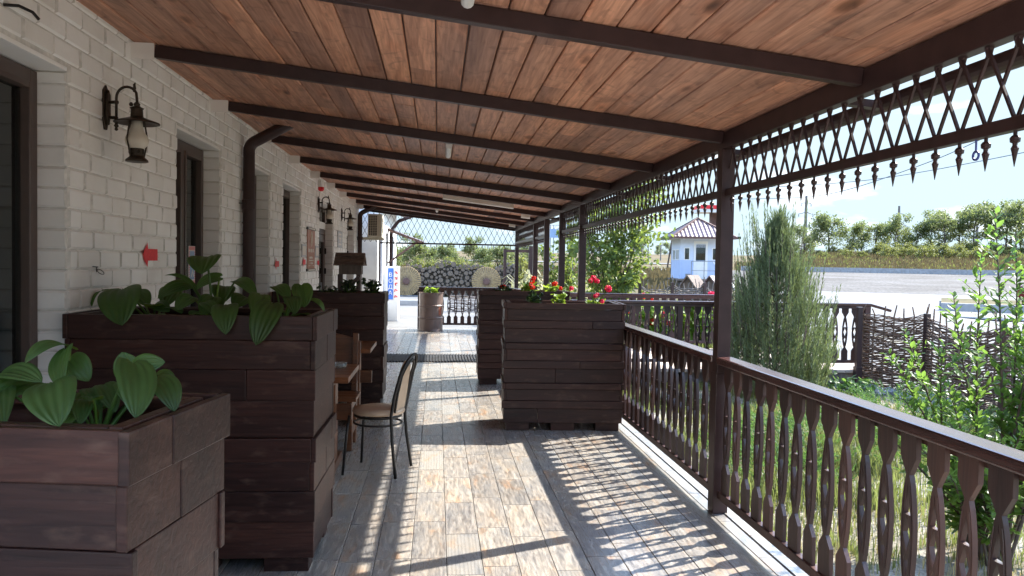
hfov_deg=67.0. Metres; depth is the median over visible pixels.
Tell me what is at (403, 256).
acacia tree
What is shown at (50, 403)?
hosta plant
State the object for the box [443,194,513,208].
tube light
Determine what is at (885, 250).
bush
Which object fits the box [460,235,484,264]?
acacia tree
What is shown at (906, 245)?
bush
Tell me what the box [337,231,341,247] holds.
notice plate
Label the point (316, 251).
sign
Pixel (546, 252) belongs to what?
porch post
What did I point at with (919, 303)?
paved lot
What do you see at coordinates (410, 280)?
straw disc
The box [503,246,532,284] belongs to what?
timber goal frame
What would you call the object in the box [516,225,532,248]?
lattice valance
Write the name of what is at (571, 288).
geranium
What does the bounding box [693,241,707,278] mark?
door
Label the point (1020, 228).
acacia tree
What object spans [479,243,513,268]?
acacia tree
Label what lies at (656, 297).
railing
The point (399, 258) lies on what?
acacia tree
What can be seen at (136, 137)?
wall lamp
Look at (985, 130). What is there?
lattice valance
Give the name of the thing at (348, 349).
wooden bench
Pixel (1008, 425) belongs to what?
leafy shrub
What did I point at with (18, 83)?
window
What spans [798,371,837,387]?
weed
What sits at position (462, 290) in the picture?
railing
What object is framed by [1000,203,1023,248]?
acacia tree
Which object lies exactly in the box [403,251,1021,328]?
ground
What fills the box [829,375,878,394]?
weed
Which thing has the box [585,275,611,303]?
geranium
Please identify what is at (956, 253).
bush
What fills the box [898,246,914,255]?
bush
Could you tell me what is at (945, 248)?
bush
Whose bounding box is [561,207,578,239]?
lattice valance
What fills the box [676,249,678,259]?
window
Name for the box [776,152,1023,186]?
overhead cable
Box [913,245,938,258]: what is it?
bush
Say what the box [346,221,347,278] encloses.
door
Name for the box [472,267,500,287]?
straw disc
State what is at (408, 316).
yard paving
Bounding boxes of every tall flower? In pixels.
[625,293,661,346]
[652,300,693,339]
[682,291,713,347]
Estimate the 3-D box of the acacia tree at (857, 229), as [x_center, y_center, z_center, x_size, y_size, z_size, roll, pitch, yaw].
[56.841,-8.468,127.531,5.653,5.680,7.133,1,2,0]
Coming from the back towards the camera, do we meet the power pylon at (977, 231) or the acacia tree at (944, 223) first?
the power pylon at (977, 231)
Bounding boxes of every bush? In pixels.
[410,256,436,268]
[436,256,468,268]
[475,262,492,267]
[710,198,841,397]
[827,246,837,251]
[839,248,853,256]
[855,250,869,256]
[870,241,895,253]
[871,245,887,253]
[875,245,898,256]
[893,241,917,252]
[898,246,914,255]
[905,247,918,255]
[913,243,928,248]
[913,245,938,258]
[919,245,944,257]
[928,243,955,257]
[946,248,960,256]
[949,242,971,254]
[956,250,969,258]
[963,241,980,250]
[969,246,987,255]
[972,246,992,257]
[985,242,1009,253]
[993,243,1008,253]
[1011,250,1023,260]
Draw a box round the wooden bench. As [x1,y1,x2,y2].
[335,333,360,450]
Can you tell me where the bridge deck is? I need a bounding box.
[631,348,885,372]
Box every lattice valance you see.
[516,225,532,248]
[535,220,543,243]
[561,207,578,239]
[582,155,717,236]
[725,35,1023,212]
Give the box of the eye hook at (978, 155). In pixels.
[972,140,979,160]
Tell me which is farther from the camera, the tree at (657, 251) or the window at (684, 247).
the tree at (657, 251)
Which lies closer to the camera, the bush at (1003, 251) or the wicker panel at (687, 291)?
the wicker panel at (687, 291)
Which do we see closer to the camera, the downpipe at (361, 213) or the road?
the downpipe at (361, 213)
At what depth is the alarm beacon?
11.55 m
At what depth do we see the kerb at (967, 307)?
30.32 m
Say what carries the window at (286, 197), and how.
in the brick building at (80, 196)
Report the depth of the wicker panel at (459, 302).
24.98 m
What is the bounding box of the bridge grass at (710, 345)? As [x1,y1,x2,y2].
[640,329,841,356]
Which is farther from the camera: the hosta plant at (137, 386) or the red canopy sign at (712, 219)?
the red canopy sign at (712, 219)
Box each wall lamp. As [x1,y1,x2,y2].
[102,83,159,162]
[318,196,336,223]
[341,208,354,229]
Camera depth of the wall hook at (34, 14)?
3.23 m
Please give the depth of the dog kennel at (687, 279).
20.61 m
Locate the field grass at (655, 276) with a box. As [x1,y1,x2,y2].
[397,262,677,290]
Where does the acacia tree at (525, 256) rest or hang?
on the ground at (664, 258)
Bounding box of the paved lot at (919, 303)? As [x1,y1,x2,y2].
[780,291,1023,392]
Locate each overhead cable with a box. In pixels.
[760,140,978,198]
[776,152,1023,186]
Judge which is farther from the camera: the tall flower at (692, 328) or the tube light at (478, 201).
the tall flower at (692, 328)
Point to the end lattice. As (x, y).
(445, 243)
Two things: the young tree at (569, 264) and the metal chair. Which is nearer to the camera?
the metal chair
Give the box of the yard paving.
[387,296,476,328]
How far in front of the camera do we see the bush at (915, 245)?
116.95 m
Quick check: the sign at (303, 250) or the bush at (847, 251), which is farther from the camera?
the bush at (847, 251)
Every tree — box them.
[396,232,432,266]
[396,245,404,266]
[396,247,416,264]
[413,245,440,265]
[432,242,456,260]
[439,248,474,266]
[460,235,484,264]
[471,246,494,265]
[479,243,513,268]
[508,249,526,261]
[514,236,539,261]
[514,255,527,286]
[538,229,577,299]
[635,239,651,253]
[654,245,663,254]
[659,242,670,254]
[794,224,819,250]
[806,210,852,251]
[835,219,873,249]
[859,221,893,247]
[877,213,913,246]
[899,224,933,248]
[910,208,948,244]
[924,211,957,244]
[945,209,977,249]
[949,199,996,242]
[963,204,1004,242]
[980,199,1023,249]
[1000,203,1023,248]
[1015,205,1023,241]
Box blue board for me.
[549,225,572,269]
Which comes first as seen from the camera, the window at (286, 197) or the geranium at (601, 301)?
the geranium at (601, 301)
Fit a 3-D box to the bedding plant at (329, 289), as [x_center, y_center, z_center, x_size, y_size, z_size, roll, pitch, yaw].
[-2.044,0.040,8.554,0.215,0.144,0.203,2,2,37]
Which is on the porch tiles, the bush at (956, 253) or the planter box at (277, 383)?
the planter box at (277, 383)
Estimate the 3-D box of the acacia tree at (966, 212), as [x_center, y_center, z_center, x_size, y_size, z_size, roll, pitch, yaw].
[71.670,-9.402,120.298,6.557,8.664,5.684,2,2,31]
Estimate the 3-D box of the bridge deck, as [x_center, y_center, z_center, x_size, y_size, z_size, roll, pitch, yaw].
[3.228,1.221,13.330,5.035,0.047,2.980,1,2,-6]
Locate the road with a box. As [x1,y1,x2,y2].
[468,260,670,263]
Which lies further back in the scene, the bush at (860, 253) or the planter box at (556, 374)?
the bush at (860, 253)
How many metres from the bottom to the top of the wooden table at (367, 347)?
0.748 m
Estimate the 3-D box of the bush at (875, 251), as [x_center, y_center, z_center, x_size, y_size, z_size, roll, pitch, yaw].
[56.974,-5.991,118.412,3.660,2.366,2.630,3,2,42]
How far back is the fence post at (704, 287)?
18.98 m
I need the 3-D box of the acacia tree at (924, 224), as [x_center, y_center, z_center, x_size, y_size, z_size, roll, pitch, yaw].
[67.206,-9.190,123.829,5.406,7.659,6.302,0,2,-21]
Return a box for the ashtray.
[335,361,346,367]
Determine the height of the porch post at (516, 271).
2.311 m
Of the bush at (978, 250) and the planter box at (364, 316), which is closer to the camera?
the planter box at (364, 316)
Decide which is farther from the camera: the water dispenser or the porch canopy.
the water dispenser
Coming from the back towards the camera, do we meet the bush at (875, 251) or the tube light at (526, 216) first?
the bush at (875, 251)
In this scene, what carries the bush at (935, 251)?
on the ground at (664, 258)
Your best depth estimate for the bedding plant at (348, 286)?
8.55 m
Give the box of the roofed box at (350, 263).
[333,252,366,290]
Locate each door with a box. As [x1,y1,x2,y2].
[318,208,325,289]
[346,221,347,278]
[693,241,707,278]
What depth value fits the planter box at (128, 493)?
1.59 m
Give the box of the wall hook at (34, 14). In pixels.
[3,3,39,19]
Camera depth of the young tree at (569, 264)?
20.65 m
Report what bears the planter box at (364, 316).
on the porch tiles
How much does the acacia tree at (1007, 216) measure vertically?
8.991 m
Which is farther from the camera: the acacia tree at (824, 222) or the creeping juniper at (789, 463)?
the acacia tree at (824, 222)
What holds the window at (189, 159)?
in the brick building at (80, 196)
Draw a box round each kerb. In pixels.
[741,266,1023,275]
[941,303,1023,312]
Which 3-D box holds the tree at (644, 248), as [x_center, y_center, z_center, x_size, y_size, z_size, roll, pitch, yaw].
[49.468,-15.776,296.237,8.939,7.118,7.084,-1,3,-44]
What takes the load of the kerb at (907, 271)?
on the gravel lot at (943, 284)
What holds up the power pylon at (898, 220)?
on the ground at (664, 258)
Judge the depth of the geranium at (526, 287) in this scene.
10.17 m
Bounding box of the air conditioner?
[363,214,383,239]
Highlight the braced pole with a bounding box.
[666,240,671,267]
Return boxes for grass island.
[941,298,1023,307]
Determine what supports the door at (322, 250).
in the brick building at (80, 196)
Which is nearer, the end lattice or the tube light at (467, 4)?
the tube light at (467, 4)
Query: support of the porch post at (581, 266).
on the porch tiles
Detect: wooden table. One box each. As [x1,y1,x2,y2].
[333,364,358,471]
[349,341,375,426]
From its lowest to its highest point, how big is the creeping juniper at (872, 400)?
0.524 m
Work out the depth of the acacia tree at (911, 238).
124.02 m
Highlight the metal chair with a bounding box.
[341,353,417,478]
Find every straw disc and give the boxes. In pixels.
[400,266,420,294]
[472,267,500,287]
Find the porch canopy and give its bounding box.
[77,0,1023,230]
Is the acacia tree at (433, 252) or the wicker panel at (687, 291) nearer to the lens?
the wicker panel at (687, 291)
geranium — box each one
[492,284,511,290]
[520,276,538,290]
[542,281,562,291]
[561,286,573,290]
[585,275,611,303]
[597,298,605,303]
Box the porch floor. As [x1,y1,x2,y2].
[219,329,793,575]
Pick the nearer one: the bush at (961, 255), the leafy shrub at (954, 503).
the leafy shrub at (954, 503)
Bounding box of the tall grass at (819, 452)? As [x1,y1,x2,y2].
[639,402,946,519]
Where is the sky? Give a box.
[396,40,1023,254]
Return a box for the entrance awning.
[388,228,425,262]
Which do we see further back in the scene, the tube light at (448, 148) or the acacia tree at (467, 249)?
the acacia tree at (467, 249)
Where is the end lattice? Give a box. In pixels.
[362,212,514,249]
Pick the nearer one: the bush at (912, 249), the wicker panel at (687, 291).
the wicker panel at (687, 291)
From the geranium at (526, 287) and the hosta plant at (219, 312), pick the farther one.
the geranium at (526, 287)
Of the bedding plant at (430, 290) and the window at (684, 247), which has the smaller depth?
the bedding plant at (430, 290)
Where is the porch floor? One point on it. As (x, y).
(525, 490)
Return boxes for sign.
[301,244,305,256]
[306,226,315,270]
[315,246,318,256]
[693,205,716,225]
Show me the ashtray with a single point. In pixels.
(339, 364)
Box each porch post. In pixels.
[514,231,518,287]
[532,224,537,289]
[543,219,549,288]
[558,213,565,289]
[577,205,586,300]
[708,149,735,513]
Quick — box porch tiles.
[218,328,808,575]
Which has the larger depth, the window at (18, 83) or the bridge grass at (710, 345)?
the bridge grass at (710, 345)
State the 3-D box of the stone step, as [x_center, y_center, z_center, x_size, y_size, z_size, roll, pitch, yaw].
[-3.949,0.542,28.185,2.800,0.210,0.400,1,2,-6]
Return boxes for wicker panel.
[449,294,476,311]
[641,278,673,321]
[672,276,703,313]
[704,277,734,315]
[861,304,929,391]
[924,307,1007,413]
[1004,320,1023,417]
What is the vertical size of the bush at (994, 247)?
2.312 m
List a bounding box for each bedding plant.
[316,285,338,291]
[338,279,359,292]
[361,277,381,292]
[423,286,439,292]
[526,290,543,302]
[550,292,566,302]
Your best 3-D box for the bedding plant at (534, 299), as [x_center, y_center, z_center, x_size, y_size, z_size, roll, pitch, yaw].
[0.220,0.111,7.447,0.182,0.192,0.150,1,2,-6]
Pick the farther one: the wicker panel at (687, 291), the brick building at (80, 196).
the wicker panel at (687, 291)
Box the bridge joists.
[650,372,880,381]
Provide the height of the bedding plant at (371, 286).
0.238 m
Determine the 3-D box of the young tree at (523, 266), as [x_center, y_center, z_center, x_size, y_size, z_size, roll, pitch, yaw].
[0.350,-0.167,26.689,0.925,1.985,1.160,1,2,-6]
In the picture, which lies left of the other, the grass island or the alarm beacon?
the alarm beacon
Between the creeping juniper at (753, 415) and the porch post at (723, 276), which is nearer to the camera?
the porch post at (723, 276)
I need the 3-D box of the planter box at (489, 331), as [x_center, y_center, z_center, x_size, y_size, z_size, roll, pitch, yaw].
[0.127,0.637,10.252,1.193,1.213,0.617,1,2,-5]
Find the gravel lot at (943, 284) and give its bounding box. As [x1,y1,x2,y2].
[732,270,1023,296]
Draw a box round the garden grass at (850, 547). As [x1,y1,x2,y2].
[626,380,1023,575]
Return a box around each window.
[0,55,37,372]
[176,139,203,306]
[242,176,255,285]
[282,189,289,284]
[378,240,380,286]
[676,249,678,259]
[684,247,689,259]
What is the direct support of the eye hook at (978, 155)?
hanging from the lattice valance at (985, 130)
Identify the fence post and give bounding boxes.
[638,282,641,317]
[670,282,673,293]
[703,283,706,293]
[853,307,862,382]
[920,313,930,392]
[997,327,1011,417]
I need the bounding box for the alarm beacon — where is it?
[318,180,323,190]
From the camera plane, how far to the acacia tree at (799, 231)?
131.09 m
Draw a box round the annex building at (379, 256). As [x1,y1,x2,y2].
[359,208,411,290]
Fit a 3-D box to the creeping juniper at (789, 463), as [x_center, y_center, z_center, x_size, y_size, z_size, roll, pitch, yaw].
[2.245,1.441,6.571,1.210,0.420,1.316,0,2,-33]
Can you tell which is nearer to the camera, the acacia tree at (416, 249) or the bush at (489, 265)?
the bush at (489, 265)
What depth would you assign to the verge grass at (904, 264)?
100.38 m
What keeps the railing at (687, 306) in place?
on the bridge joists
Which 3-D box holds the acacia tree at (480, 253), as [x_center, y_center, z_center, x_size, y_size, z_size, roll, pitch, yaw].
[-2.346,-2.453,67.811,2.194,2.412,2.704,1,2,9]
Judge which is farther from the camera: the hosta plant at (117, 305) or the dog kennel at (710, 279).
the dog kennel at (710, 279)
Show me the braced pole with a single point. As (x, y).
(670, 250)
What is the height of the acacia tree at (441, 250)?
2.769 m
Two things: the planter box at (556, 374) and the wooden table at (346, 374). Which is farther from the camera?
the planter box at (556, 374)
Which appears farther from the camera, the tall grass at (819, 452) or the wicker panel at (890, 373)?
the wicker panel at (890, 373)
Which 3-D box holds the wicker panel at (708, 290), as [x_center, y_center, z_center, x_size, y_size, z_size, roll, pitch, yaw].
[5.131,0.543,19.085,0.840,1.608,0.072,1,2,-2]
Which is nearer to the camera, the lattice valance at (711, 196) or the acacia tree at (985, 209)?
the lattice valance at (711, 196)
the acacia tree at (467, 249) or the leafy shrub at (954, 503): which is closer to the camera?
the leafy shrub at (954, 503)
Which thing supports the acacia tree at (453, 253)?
on the ground at (664, 258)
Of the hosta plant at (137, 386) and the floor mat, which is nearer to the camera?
the hosta plant at (137, 386)
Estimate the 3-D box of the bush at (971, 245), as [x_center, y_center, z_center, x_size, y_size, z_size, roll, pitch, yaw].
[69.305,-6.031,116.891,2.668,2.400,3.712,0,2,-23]
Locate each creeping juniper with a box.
[692,395,926,463]
[707,427,857,488]
[820,380,996,431]
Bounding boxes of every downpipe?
[239,125,292,307]
[357,206,376,290]
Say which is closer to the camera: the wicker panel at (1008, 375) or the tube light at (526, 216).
the wicker panel at (1008, 375)
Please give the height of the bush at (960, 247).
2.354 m
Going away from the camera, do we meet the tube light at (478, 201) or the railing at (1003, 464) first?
the railing at (1003, 464)
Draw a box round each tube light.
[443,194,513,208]
[445,143,451,157]
[461,0,474,8]
[521,214,529,218]
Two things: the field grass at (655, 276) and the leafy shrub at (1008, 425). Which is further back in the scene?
the field grass at (655, 276)
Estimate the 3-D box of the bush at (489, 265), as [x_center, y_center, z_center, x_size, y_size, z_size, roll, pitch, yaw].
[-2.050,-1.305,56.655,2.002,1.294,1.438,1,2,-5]
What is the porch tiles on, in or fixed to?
on the porch floor
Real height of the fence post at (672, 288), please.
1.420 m
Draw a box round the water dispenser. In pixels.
[383,266,399,320]
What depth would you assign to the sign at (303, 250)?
10.33 m
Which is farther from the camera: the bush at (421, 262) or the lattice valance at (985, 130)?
the bush at (421, 262)
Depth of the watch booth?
46.54 m
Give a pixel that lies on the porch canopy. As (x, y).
(537, 111)
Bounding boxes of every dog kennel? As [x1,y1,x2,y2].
[674,275,702,300]
[700,276,714,308]
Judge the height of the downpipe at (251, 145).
2.872 m
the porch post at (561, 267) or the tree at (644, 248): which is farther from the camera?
the tree at (644, 248)
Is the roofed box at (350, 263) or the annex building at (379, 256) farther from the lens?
the annex building at (379, 256)
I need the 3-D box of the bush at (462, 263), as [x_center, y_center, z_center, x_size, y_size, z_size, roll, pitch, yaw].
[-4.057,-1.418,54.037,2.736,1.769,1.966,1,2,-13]
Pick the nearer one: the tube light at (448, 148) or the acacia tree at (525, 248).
the tube light at (448, 148)
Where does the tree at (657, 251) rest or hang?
on the ground at (664, 258)
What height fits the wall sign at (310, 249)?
0.616 m
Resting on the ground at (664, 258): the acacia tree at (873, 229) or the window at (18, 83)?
the acacia tree at (873, 229)
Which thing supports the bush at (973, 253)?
on the ground at (664, 258)
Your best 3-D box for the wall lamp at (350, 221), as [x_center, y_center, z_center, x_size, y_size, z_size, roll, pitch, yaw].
[-3.037,-1.290,14.400,0.284,0.428,0.230,1,2,-6]
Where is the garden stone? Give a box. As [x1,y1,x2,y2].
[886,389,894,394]
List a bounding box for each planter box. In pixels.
[0,389,229,575]
[62,306,337,571]
[272,290,388,403]
[476,289,569,384]
[500,299,625,430]
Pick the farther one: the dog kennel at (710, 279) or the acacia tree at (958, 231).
the acacia tree at (958, 231)
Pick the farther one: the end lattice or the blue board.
the blue board
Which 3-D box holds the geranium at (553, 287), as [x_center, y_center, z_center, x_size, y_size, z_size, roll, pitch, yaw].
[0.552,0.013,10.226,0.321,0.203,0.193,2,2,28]
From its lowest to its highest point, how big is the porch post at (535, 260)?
2.311 m
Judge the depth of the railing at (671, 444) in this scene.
5.99 m
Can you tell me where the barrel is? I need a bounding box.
[418,292,443,330]
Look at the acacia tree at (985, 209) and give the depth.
116.73 m
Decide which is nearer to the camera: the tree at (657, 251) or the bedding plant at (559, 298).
the bedding plant at (559, 298)
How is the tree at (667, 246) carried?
on the ground at (664, 258)
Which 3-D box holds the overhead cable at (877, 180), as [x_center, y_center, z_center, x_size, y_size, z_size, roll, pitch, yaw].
[12.751,-4.421,29.759,2.581,1.218,21.417,1,2,-11]
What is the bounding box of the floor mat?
[387,353,475,361]
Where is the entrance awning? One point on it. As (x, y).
(409, 247)
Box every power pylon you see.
[798,196,812,250]
[893,206,905,242]
[972,204,983,242]
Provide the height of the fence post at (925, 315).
1.200 m
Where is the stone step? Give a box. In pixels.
[399,300,417,305]
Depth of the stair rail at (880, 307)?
12.04 m
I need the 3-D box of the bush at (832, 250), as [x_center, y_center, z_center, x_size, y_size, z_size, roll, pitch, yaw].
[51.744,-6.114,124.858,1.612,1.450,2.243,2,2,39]
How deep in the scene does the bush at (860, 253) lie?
112.72 m
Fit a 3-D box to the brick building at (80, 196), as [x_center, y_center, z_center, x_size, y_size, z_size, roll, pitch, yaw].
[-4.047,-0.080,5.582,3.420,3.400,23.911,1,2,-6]
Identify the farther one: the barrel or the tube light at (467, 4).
the barrel
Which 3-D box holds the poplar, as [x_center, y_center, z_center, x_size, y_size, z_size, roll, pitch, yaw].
[2.350,-0.859,18.915,3.136,4.238,2.440,1,2,-6]
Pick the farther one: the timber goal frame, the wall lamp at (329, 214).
the timber goal frame
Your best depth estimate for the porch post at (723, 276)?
4.88 m
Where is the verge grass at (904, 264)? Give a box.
[734,250,1023,271]
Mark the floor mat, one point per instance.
(396, 357)
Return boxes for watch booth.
[660,217,737,289]
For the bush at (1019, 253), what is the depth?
102.20 m
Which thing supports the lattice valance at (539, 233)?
hanging from the porch canopy
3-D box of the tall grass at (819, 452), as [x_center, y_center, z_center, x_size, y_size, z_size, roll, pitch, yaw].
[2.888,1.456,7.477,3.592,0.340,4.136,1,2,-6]
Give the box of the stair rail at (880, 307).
[869,304,891,344]
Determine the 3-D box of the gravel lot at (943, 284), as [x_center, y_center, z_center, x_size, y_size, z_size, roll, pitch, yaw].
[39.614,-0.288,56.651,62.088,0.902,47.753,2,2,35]
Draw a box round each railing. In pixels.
[417,287,512,328]
[569,292,786,348]
[570,299,870,382]
[582,321,712,489]
[716,357,1023,575]
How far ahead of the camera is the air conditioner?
17.37 m
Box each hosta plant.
[0,340,102,426]
[63,352,181,424]
[90,284,182,324]
[158,254,256,333]
[248,283,324,344]
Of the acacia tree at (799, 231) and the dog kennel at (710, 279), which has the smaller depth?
the dog kennel at (710, 279)
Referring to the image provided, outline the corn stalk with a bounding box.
[523,274,537,289]
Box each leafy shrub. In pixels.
[875,328,1023,565]
[916,206,1023,559]
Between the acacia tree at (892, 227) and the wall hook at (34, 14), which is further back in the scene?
the acacia tree at (892, 227)
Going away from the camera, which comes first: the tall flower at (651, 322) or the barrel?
the tall flower at (651, 322)
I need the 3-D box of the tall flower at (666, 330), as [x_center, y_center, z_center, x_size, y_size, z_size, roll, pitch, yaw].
[3.229,0.808,15.821,1.000,1.127,0.846,1,2,-6]
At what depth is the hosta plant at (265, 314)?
3.96 m
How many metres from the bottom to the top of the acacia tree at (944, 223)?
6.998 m
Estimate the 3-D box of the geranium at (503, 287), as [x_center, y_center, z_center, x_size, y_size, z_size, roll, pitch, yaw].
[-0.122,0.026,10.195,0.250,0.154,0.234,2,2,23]
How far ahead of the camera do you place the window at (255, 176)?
8.17 m
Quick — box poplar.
[565,179,675,299]
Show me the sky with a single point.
(1001, 180)
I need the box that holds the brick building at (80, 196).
[0,0,358,382]

